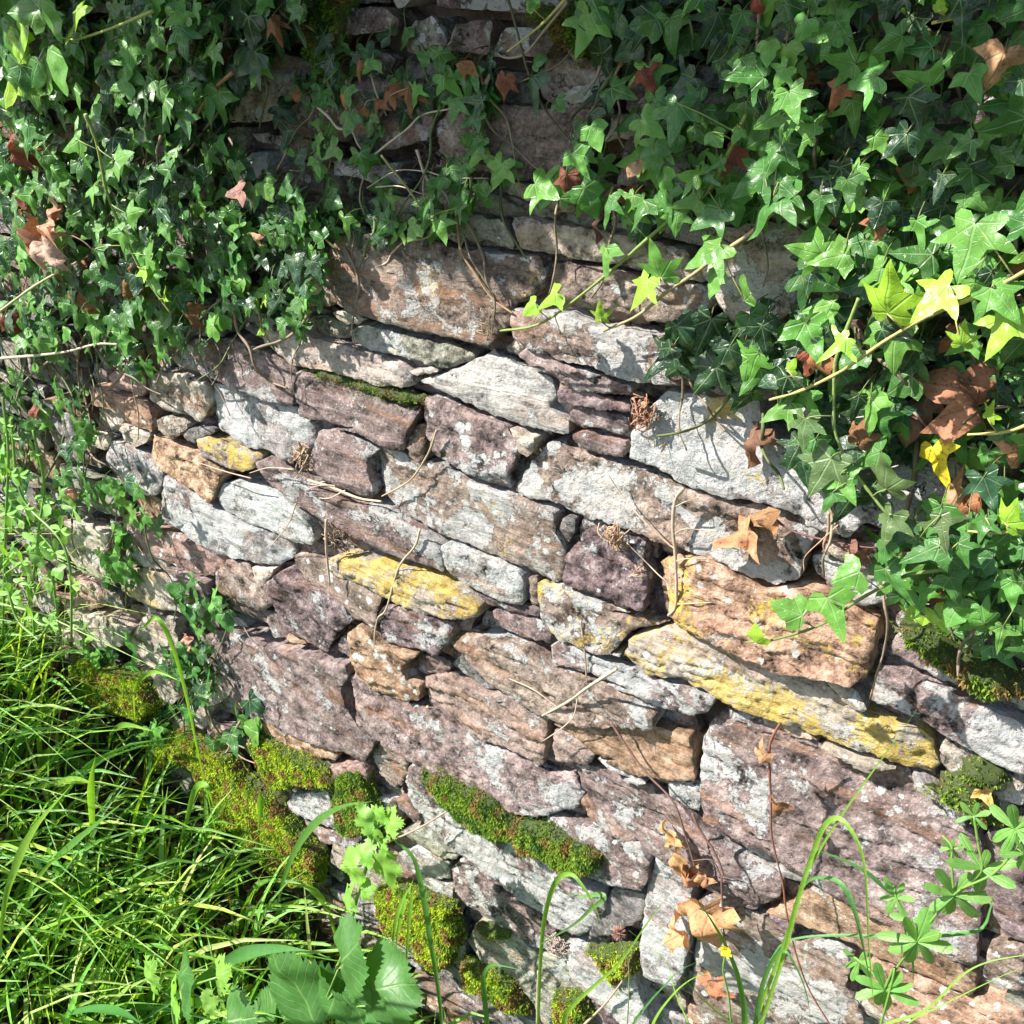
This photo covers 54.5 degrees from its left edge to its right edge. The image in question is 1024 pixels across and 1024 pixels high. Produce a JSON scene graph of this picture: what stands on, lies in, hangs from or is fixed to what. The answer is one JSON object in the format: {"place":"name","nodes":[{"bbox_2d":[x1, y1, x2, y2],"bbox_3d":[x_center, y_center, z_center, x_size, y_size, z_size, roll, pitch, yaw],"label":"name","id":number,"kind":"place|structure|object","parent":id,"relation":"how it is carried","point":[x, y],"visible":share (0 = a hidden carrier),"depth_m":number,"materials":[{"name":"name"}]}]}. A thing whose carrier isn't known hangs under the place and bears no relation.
{"place":"outdoors","nodes":[
{"label":"outdoors","id":0,"kind":"place"},
{"bbox_2d":[0,578,492,1023],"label":"ground","id":1,"kind":"structure","parent":0,"point":[243,893],"depth_m":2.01,"materials":[{"name":"plant"}]},
{"bbox_2d":[0,787,69,958],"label":"grass blade","id":2,"kind":"object","parent":1,"relation":"on","point":[20,854],"depth_m":1.24,"materials":[{"name":"plant"}]},
{"bbox_2d":[0,407,94,653],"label":"hedge bank weeds","id":3,"kind":"object","parent":1,"relation":"on","point":[38,561],"visible":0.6,"depth_m":1.89,"materials":[{"name":"green plant"}]},
{"bbox_2d":[25,843,84,888],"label":"cleavers","id":4,"kind":"object","parent":1,"relation":"on","point":[79,853],"visible":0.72,"depth_m":1.74,"materials":[{"name":"green plant"}]},
{"bbox_2d":[0,499,169,782],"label":"tall grass","id":5,"kind":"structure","parent":1,"relation":"on","point":[24,634],"depth_m":1.96,"materials":[{"name":"plant"}]},
{"bbox_2d":[0,397,25,634],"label":"cleavers","id":6,"kind":"object","parent":5,"relation":"on","point":[6,512],"visible":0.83,"depth_m":1.81,"materials":[{"name":"green plant"}]},
{"bbox_2d":[0,551,57,640],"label":"cleavers","id":7,"kind":"object","parent":5,"relation":"on","point":[14,597],"visible":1,"depth_m":1.82,"materials":[{"name":"green plant"}]},
{"bbox_2d":[13,430,65,634],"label":"cleavers","id":8,"kind":"object","parent":5,"relation":"on","point":[39,546],"visible":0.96,"depth_m":1.83,"materials":[{"name":"green plant"}]},
{"bbox_2d":[5,419,79,640],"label":"cleavers","id":9,"kind":"object","parent":5,"relation":"on","point":[63,533],"visible":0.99,"depth_m":1.73,"materials":[{"name":"green plant"}]},
{"bbox_2d":[87,755,95,858],"bbox_3d":[-0.762,0.577,1.811,0.012,0.535,0.271,-25,38,-37],"label":"grass blade","id":10,"kind":"object","parent":1,"relation":"on","point":[91,796],"depth_m":1.74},
{"bbox_2d":[45,1004,141,1023],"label":"grass blade","id":11,"kind":"object","parent":1,"relation":"on","point":[108,1009],"depth_m":1.39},
{"bbox_2d":[0,651,335,1023],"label":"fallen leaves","id":12,"kind":"object","parent":1,"relation":"on","point":[258,873],"visible":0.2,"depth_m":2.01,"materials":[{"name":"green plant"}]},
{"bbox_2d":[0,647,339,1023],"bbox_3d":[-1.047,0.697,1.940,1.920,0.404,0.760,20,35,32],"label":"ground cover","id":13,"kind":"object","parent":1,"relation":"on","point":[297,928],"visible":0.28,"depth_m":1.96,"materials":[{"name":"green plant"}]},
{"bbox_2d":[139,616,215,829],"bbox_3d":[-0.603,0.386,1.775,0.091,0.492,0.013,12,31,20],"label":"grass blade","id":14,"kind":"object","parent":1,"relation":"on","point":[160,621],"depth_m":1.69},
{"bbox_2d":[143,946,257,1023],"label":"nettle plant","id":15,"kind":"object","parent":1,"relation":"on","point":[240,1010],"visible":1,"depth_m":1.29,"materials":[{"name":"green plant"}]},
{"bbox_2d":[138,944,309,1023],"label":"grass blade","id":16,"kind":"object","parent":1,"relation":"on","point":[241,954],"depth_m":1.22,"materials":[{"name":"plant"}]},
{"bbox_2d":[276,801,372,907],"bbox_3d":[-0.325,0.586,1.671,0.291,0.447,0.010,20,35,32],"label":"grass blade","id":17,"kind":"object","parent":1,"relation":"on","point":[312,826],"depth_m":1.66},
{"bbox_2d":[252,913,424,1023],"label":"avens rosette","id":18,"kind":"object","parent":1,"relation":"on","point":[377,985],"visible":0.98,"depth_m":1.38,"materials":[{"name":"green plant"}]},
{"bbox_2d":[335,801,404,968],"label":"avens plant","id":19,"kind":"object","parent":1,"relation":"on","point":[373,819],"visible":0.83,"depth_m":1.48,"materials":[{"name":"green plant"}]},
{"bbox_2d":[390,835,442,1023],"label":"grass blade","id":20,"kind":"object","parent":1,"relation":"on","point":[425,912],"depth_m":1.52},
{"bbox_2d":[0,0,1023,1023],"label":"stone wall","id":21,"kind":"structure","parent":1,"relation":"on","point":[507,498],"depth_m":1.21,"materials":[{"name":"stone"}]},
{"bbox_2d":[0,0,76,108],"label":"ivy","id":22,"kind":"object","parent":21,"relation":"attached to","point":[28,71],"visible":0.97,"depth_m":1.22,"materials":[{"name":"green plant"}]},
{"bbox_2d":[51,0,154,43],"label":"ivy vine","id":23,"kind":"object","parent":22,"relation":"attached to","point":[80,11],"visible":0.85,"depth_m":1.12,"materials":[{"name":"green plant"}]},
{"bbox_2d":[0,337,176,622],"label":"ivy","id":24,"kind":"object","parent":21,"relation":"attached to","point":[85,433],"visible":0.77,"depth_m":1.76,"materials":[{"name":"green plant"}]},
{"bbox_2d":[0,154,194,450],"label":"ivy","id":25,"kind":"object","parent":21,"relation":"attached to","point":[81,213],"visible":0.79,"depth_m":1.44,"materials":[{"name":"green plant"}]},
{"bbox_2d":[16,213,48,269],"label":"dead leaf","id":26,"kind":"object","parent":25,"relation":"attached to","point":[27,234],"visible":0.66,"depth_m":1.43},
{"bbox_2d":[29,226,78,275],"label":"dead leaf","id":27,"kind":"object","parent":25,"relation":"attached to","point":[48,251],"visible":0.9,"depth_m":1.40,"materials":[{"name":"plant"}]},
{"bbox_2d":[76,629,140,721],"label":"ivy","id":28,"kind":"object","parent":21,"relation":"attached to","point":[93,655],"visible":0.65,"depth_m":2.09,"materials":[{"name":"green plant"}]},
{"bbox_2d":[68,653,165,722],"bbox_3d":[-0.857,0.383,2.122,0.369,0.226,0.047,20,35,32],"label":"moss cushion","id":29,"kind":"object","parent":21,"relation":"attached to","point":[119,682],"visible":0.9,"depth_m":2.08,"materials":[{"name":"plant"}]},
{"bbox_2d":[0,0,238,286],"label":"ivy","id":30,"kind":"object","parent":21,"relation":"attached to","point":[186,22],"visible":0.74,"depth_m":1.25,"materials":[{"name":"green plant"}]},
{"bbox_2d":[62,113,171,313],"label":"ivy vine","id":31,"kind":"object","parent":30,"relation":"attached to","point":[121,158],"visible":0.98,"depth_m":1.29,"materials":[{"name":"green plant"}]},
{"bbox_2d":[94,520,167,659],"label":"ivy","id":32,"kind":"object","parent":21,"relation":"attached to","point":[123,540],"visible":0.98,"depth_m":1.85,"materials":[{"name":"green plant"}]},
{"bbox_2d":[120,695,197,781],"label":"ivy","id":33,"kind":"object","parent":21,"relation":"attached to","point":[159,729],"visible":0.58,"depth_m":2.04,"materials":[{"name":"green plant"}]},
{"bbox_2d":[75,263,287,439],"bbox_3d":[-0.530,-0.228,1.503,0.586,0.359,0.083,20,35,32],"label":"ivy","id":34,"kind":"object","parent":21,"relation":"attached to","point":[189,314],"visible":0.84,"depth_m":1.44,"materials":[{"name":"green plant"}]},
{"bbox_2d":[155,633,254,785],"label":"ivy","id":35,"kind":"object","parent":21,"relation":"attached to","point":[191,672],"visible":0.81,"depth_m":1.86,"materials":[{"name":"green plant"}]},
{"bbox_2d":[157,572,266,719],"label":"ivy","id":36,"kind":"object","parent":21,"relation":"attached to","point":[190,612],"visible":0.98,"depth_m":1.75,"materials":[{"name":"green plant"}]},
{"bbox_2d":[201,688,265,758],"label":"ivy","id":37,"kind":"object","parent":21,"relation":"attached to","point":[250,728],"visible":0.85,"depth_m":1.83,"materials":[{"name":"green plant"}]},
{"bbox_2d":[147,723,330,889],"bbox_3d":[-0.576,0.581,1.994,0.575,0.314,0.046,20,35,32],"label":"moss cushion","id":38,"kind":"object","parent":21,"relation":"attached to","point":[243,783],"visible":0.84,"depth_m":1.91,"materials":[{"name":"plant"}]},
{"bbox_2d":[143,112,338,395],"bbox_3d":[-0.364,-0.322,1.308,0.414,0.388,0.086,20,35,32],"label":"ivy","id":39,"kind":"object","parent":21,"relation":"attached to","point":[280,227],"visible":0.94,"depth_m":1.24,"materials":[{"name":"green plant"}]},
{"bbox_2d":[175,0,318,158],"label":"ivy","id":40,"kind":"object","parent":21,"relation":"attached to","point":[264,25],"visible":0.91,"depth_m":1.11,"materials":[{"name":"green plant"}]},
{"bbox_2d":[247,729,334,794],"bbox_3d":[-0.396,0.477,1.792,0.252,0.161,0.037,20,35,32],"label":"moss cushion","id":41,"kind":"object","parent":21,"relation":"attached to","point":[280,765],"visible":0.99,"depth_m":1.77,"materials":[{"name":"plant"}]},
{"bbox_2d":[300,0,360,83],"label":"moss cushion","id":42,"kind":"object","parent":21,"relation":"attached to","point":[335,13],"visible":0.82,"depth_m":1.07,"materials":[{"name":"plant"}]},
{"bbox_2d":[245,6,468,214],"bbox_3d":[-0.205,-0.422,1.130,0.445,0.278,0.054,20,35,32],"label":"ivy","id":43,"kind":"object","parent":21,"relation":"attached to","point":[365,62],"visible":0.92,"depth_m":1.08,"materials":[{"name":"green plant"}]},
{"bbox_2d":[328,760,386,840],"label":"moss cushion","id":44,"kind":"object","parent":21,"relation":"attached to","point":[351,787],"visible":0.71,"depth_m":1.67,"materials":[{"name":"plant"}]},
{"bbox_2d":[310,171,415,352],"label":"ivy","id":45,"kind":"object","parent":21,"relation":"attached to","point":[382,219],"visible":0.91,"depth_m":1.15,"materials":[{"name":"green plant"}]},
{"bbox_2d":[303,366,427,413],"bbox_3d":[-0.192,-0.160,1.277,0.218,0.041,0.022,20,35,32],"label":"moss cushion","id":46,"kind":"object","parent":21,"relation":"attached to","point":[407,396],"visible":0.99,"depth_m":1.26,"materials":[{"name":"plant"}]},
{"bbox_2d":[357,73,429,123],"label":"dead leaves","id":47,"kind":"object","parent":21,"relation":"attached to","point":[380,104],"visible":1,"depth_m":1.05,"materials":[{"name":"brown plant"}]},
{"bbox_2d":[373,875,466,973],"bbox_3d":[-0.167,0.714,1.722,0.217,0.222,0.041,20,35,32],"label":"moss cushion","id":48,"kind":"object","parent":21,"relation":"attached to","point":[448,923],"visible":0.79,"depth_m":1.69,"materials":[{"name":"plant"}]},
{"bbox_2d":[414,137,445,178],"bbox_3d":[-0.088,-0.380,1.069,0.043,0.044,0.019,16,33,26],"label":"root tangle","id":49,"kind":"object","parent":21,"relation":"attached to","point":[434,156],"visible":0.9,"depth_m":1.06,"materials":[{"name":"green plant"}]},
{"bbox_2d":[397,43,536,216],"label":"ivy","id":50,"kind":"object","parent":21,"relation":"attached to","point":[461,81],"visible":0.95,"depth_m":0.98,"materials":[{"name":"green plant"}]},
{"bbox_2d":[411,118,526,318],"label":"ivy","id":51,"kind":"object","parent":21,"relation":"attached to","point":[455,172],"visible":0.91,"depth_m":1.03,"materials":[{"name":"green plant"}]},
{"bbox_2d":[380,154,474,244],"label":"ivy vine","id":52,"kind":"object","parent":51,"relation":"attached to","point":[438,227],"visible":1,"depth_m":1.06,"materials":[{"name":"green plant"}]},
{"bbox_2d":[468,920,514,946],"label":"moss cushion","id":53,"kind":"object","parent":21,"relation":"attached to","point":[487,930],"visible":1,"depth_m":1.60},
{"bbox_2d":[459,952,533,1016],"bbox_3d":[-0.033,0.795,1.656,0.155,0.117,0.036,20,35,32],"label":"moss cushion","id":54,"kind":"object","parent":21,"relation":"attached to","point":[506,995],"visible":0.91,"depth_m":1.63,"materials":[{"name":"plant"}]},
{"bbox_2d":[421,766,609,877],"bbox_3d":[-0.012,0.456,1.448,0.345,0.116,0.039,20,35,32],"label":"moss cushion","id":55,"kind":"object","parent":21,"relation":"attached to","point":[550,844],"visible":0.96,"depth_m":1.43,"materials":[{"name":"plant"}]},
{"bbox_2d":[517,0,592,69],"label":"moss cushion","id":56,"kind":"object","parent":21,"relation":"attached to","point":[560,34],"visible":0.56,"depth_m":0.91,"materials":[{"name":"plant"}]},
{"bbox_2d":[509,667,617,740],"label":"dead ivy stem","id":57,"kind":"object","parent":21,"relation":"attached to","point":[606,675],"visible":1,"depth_m":1.24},
{"bbox_2d":[548,986,595,1023],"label":"moss cushion","id":58,"kind":"object","parent":21,"relation":"attached to","point":[582,1011],"visible":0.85,"depth_m":1.53,"materials":[{"name":"plant"}]},
{"bbox_2d":[516,0,706,149],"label":"ivy","id":59,"kind":"object","parent":21,"relation":"attached to","point":[608,30],"visible":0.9,"depth_m":0.85,"materials":[{"name":"green plant"}]},
{"bbox_2d":[507,0,605,143],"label":"ivy vine","id":60,"kind":"object","parent":59,"relation":"attached to","point":[538,80],"visible":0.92,"depth_m":0.90,"materials":[{"name":"green plant"}]},
{"bbox_2d":[584,941,641,995],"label":"moss cushion","id":61,"kind":"object","parent":21,"relation":"attached to","point":[606,957],"visible":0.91,"depth_m":1.41,"materials":[{"name":"plant"}]},
{"bbox_2d":[597,519,629,550],"bbox_3d":[0.114,0.023,1.112,0.041,0.040,0.023,20,35,32],"label":"root tangle","id":62,"kind":"object","parent":21,"relation":"attached to","point":[615,540],"visible":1,"depth_m":1.11,"materials":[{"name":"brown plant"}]},
{"bbox_2d":[628,393,659,445],"bbox_3d":[0.135,-0.098,1.025,0.039,0.054,0.018,20,35,32],"label":"root tangle","id":63,"kind":"object","parent":21,"relation":"attached to","point":[643,410],"visible":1,"depth_m":1.02,"materials":[{"name":"brown plant"}]},
{"bbox_2d":[607,720,695,887],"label":"dead ivy stem","id":64,"kind":"object","parent":21,"relation":"attached to","point":[642,768],"visible":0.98,"depth_m":1.22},
{"bbox_2d":[607,472,717,616],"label":"dead ivy stem","id":65,"kind":"object","parent":21,"relation":"attached to","point":[677,495],"visible":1,"depth_m":1.07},
{"bbox_2d":[524,75,827,321],"bbox_3d":[0.129,-0.265,0.898,0.306,0.241,0.096,20,35,32],"label":"ivy","id":66,"kind":"object","parent":21,"relation":"attached to","point":[567,186],"visible":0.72,"depth_m":0.85,"materials":[{"name":"green plant"}]},
{"bbox_2d":[500,93,747,331],"bbox_3d":[0.084,-0.253,0.905,0.267,0.247,0.026,22,36,35],"label":"ivy vine","id":67,"kind":"object","parent":66,"relation":"attached to","point":[675,114],"visible":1,"depth_m":0.83,"materials":[{"name":"green plant"}]},
{"bbox_2d":[590,130,804,331],"bbox_3d":[0.158,-0.229,0.850,0.038,0.200,0.210,-26,38,-38],"label":"ivy vine","id":68,"kind":"object","parent":66,"relation":"attached to","point":[780,195],"visible":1,"depth_m":0.82,"materials":[{"name":"green plant"}]},
{"bbox_2d":[663,910,694,953],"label":"dead leaf","id":69,"kind":"object","parent":21,"relation":"attached to","point":[674,939],"visible":1,"depth_m":1.28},
{"bbox_2d":[643,303,736,450],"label":"ivy","id":70,"kind":"object","parent":21,"relation":"attached to","point":[691,334],"visible":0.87,"depth_m":0.94,"materials":[{"name":"green plant"}]},
{"bbox_2d":[676,896,744,947],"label":"dead leaf","id":71,"kind":"object","parent":21,"relation":"attached to","point":[702,928],"visible":0.93,"depth_m":1.22,"materials":[{"name":"plant"}]},
{"bbox_2d":[696,970,735,1001],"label":"dead leaf","id":72,"kind":"object","parent":21,"relation":"attached to","point":[714,987],"visible":0.95,"depth_m":1.27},
{"bbox_2d":[712,513,759,564],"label":"dead leaf","id":73,"kind":"object","parent":21,"relation":"on","point":[743,537],"visible":0.98,"depth_m":1.00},
{"bbox_2d":[743,421,781,468],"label":"dead leaf","id":74,"kind":"object","parent":21,"relation":"attached to","point":[752,442],"visible":0.99,"depth_m":0.94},
{"bbox_2d":[754,722,829,1023],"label":"dead ivy stem","id":75,"kind":"object","parent":21,"relation":"attached to","point":[777,808],"visible":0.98,"depth_m":1.07,"materials":[{"name":"brown plant"}]},
{"bbox_2d":[656,292,936,577],"bbox_3d":[0.262,-0.060,0.902,0.300,0.281,0.097,20,35,32],"label":"ivy","id":76,"kind":"object","parent":21,"relation":"attached to","point":[876,410],"visible":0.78,"depth_m":0.85,"materials":[{"name":"green plant"}]},
{"bbox_2d":[908,394,943,424],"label":"dead leaf","id":77,"kind":"object","parent":76,"relation":"attached to","point":[925,406],"visible":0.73,"depth_m":0.81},
{"bbox_2d":[684,0,1023,244],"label":"ivy","id":78,"kind":"object","parent":21,"relation":"attached to","point":[855,86],"visible":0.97,"depth_m":0.69,"materials":[{"name":"green plant"}]},
{"bbox_2d":[784,116,1023,426],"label":"ivy","id":79,"kind":"object","parent":21,"relation":"attached to","point":[875,241],"visible":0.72,"depth_m":0.74,"materials":[{"name":"green plant"}]},
{"bbox_2d":[787,297,981,572],"bbox_3d":[0.299,-0.057,0.786,0.170,0.216,0.023,17,33,28],"label":"ivy vine","id":80,"kind":"object","parent":79,"relation":"hanging from","point":[829,474],"visible":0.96,"depth_m":0.81,"materials":[{"name":"green plant"}]},
{"bbox_2d":[769,208,1023,400],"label":"ivy vine","id":81,"kind":"object","parent":79,"relation":"attached to","point":[969,239],"visible":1,"depth_m":0.67,"materials":[{"name":"green plant"}]},
{"bbox_2d":[967,399,1023,435],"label":"ivy vine","id":82,"kind":"object","parent":79,"relation":"attached to","point":[990,415],"visible":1,"depth_m":0.76,"materials":[{"name":"green plant"}]},
{"bbox_2d":[863,454,1023,698],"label":"ivy","id":83,"kind":"object","parent":21,"relation":"attached to","point":[985,583],"visible":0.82,"depth_m":0.82,"materials":[{"name":"green plant"}]},
{"bbox_2d":[746,554,944,644],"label":"ivy vine","id":84,"kind":"object","parent":83,"relation":"attached to","point":[846,578],"visible":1,"depth_m":0.88,"materials":[{"name":"green plant"}]},
{"bbox_2d":[919,438,959,489],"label":"dead leaf","id":85,"kind":"object","parent":83,"relation":"attached to","point":[937,453],"visible":1,"depth_m":0.81,"materials":[{"name":"plant"}]},
{"bbox_2d":[922,466,966,507],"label":"dead leaf","id":86,"kind":"object","parent":83,"relation":"on","point":[954,491],"visible":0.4,"depth_m":0.83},
{"bbox_2d":[899,602,996,632],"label":"ivy vine","id":87,"kind":"object","parent":83,"relation":"attached to","point":[935,616],"visible":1,"depth_m":0.86,"materials":[{"name":"green plant"}]},
{"bbox_2d":[965,497,1023,544],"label":"ivy vine","id":88,"kind":"object","parent":83,"relation":"attached to","point":[1008,517],"visible":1,"depth_m":0.75,"materials":[{"name":"green plant"}]},
{"bbox_2d":[913,361,996,444],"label":"dead leaf","id":89,"kind":"object","parent":21,"relation":"attached to","point":[962,400],"visible":0.98,"depth_m":0.79,"materials":[{"name":"plant"}]},
{"bbox_2d":[889,618,1023,703],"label":"moss cushion","id":90,"kind":"object","parent":21,"relation":"attached to","point":[990,679],"visible":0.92,"depth_m":0.91,"materials":[{"name":"plant"}]},
{"bbox_2d":[892,312,1023,518],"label":"ivy","id":91,"kind":"object","parent":21,"relation":"attached to","point":[989,451],"visible":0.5,"depth_m":0.80,"materials":[{"name":"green plant"}]},
{"bbox_2d":[914,770,1003,828],"bbox_3d":[0.438,0.279,0.969,0.087,0.055,0.034,20,35,32],"label":"moss cushion","id":92,"kind":"object","parent":21,"relation":"attached to","point":[954,788],"visible":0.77,"depth_m":0.96,"materials":[{"name":"plant"}]},
{"bbox_2d":[952,754,1015,790],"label":"moss cushion","id":93,"kind":"object","parent":21,"relation":"attached to","point":[978,769],"visible":1,"depth_m":0.95,"materials":[{"name":"plant"}]},
{"bbox_2d":[537,872,600,1023],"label":"grass blade","id":94,"kind":"object","parent":1,"relation":"on","point":[557,879],"depth_m":1.25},
{"bbox_2d":[561,894,668,1023],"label":"grass blade","id":95,"kind":"object","parent":1,"relation":"on","point":[580,998],"depth_m":1.20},
{"bbox_2d":[698,902,747,1023],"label":"grass blade","id":96,"kind":"object","parent":1,"relation":"on","point":[744,1013],"depth_m":1.06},
{"bbox_2d":[753,949,810,1023],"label":"grass blade","id":97,"kind":"object","parent":1,"relation":"on","point":[761,989],"depth_m":0.99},
{"bbox_2d":[760,815,875,1023],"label":"grass blade","id":98,"kind":"object","parent":1,"relation":"on","point":[825,824],"depth_m":0.88,"materials":[{"name":"plant"}]},
{"bbox_2d":[760,710,916,1012],"bbox_3d":[0.277,0.707,1.099,0.010,1.346,0.114,-12,31,-21],"label":"grass blade","id":99,"kind":"object","parent":1,"relation":"on","point":[772,975],"depth_m":0.89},
{"bbox_2d":[792,876,870,983],"bbox_3d":[0.296,0.369,0.906,0.005,0.082,0.100,-16,33,-26],"label":"grass blade","id":100,"kind":"object","parent":99,"relation":"attached to","point":[844,888],"depth_m":0.89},
{"bbox_2d":[854,802,1016,1023],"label":"cleavers","id":101,"kind":"object","parent":1,"relation":"on","point":[923,938],"visible":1,"depth_m":0.88,"materials":[{"name":"green plant"}]},
{"bbox_2d":[842,949,874,980],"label":"cleavers","id":102,"kind":"object","parent":101,"relation":"attached to","point":[857,962],"visible":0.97,"depth_m":0.96,"materials":[{"name":"green plant"}]},
{"bbox_2d":[770,886,996,959],"bbox_3d":[0.345,0.398,0.943,0.177,0.173,0.022,9,30,16],"label":"grass blade","id":103,"kind":"object","parent":101,"relation":"attached to","point":[965,932],"depth_m":0.91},
{"bbox_2d":[880,877,917,935],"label":"cleavers","id":104,"kind":"object","parent":101,"relation":"attached to","point":[895,898],"visible":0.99,"depth_m":0.90,"materials":[{"name":"green plant"}]},
{"bbox_2d":[960,804,1023,889],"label":"cleavers","id":105,"kind":"object","parent":101,"relation":"attached to","point":[1013,833],"visible":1,"depth_m":0.81,"materials":[{"name":"green plant"}]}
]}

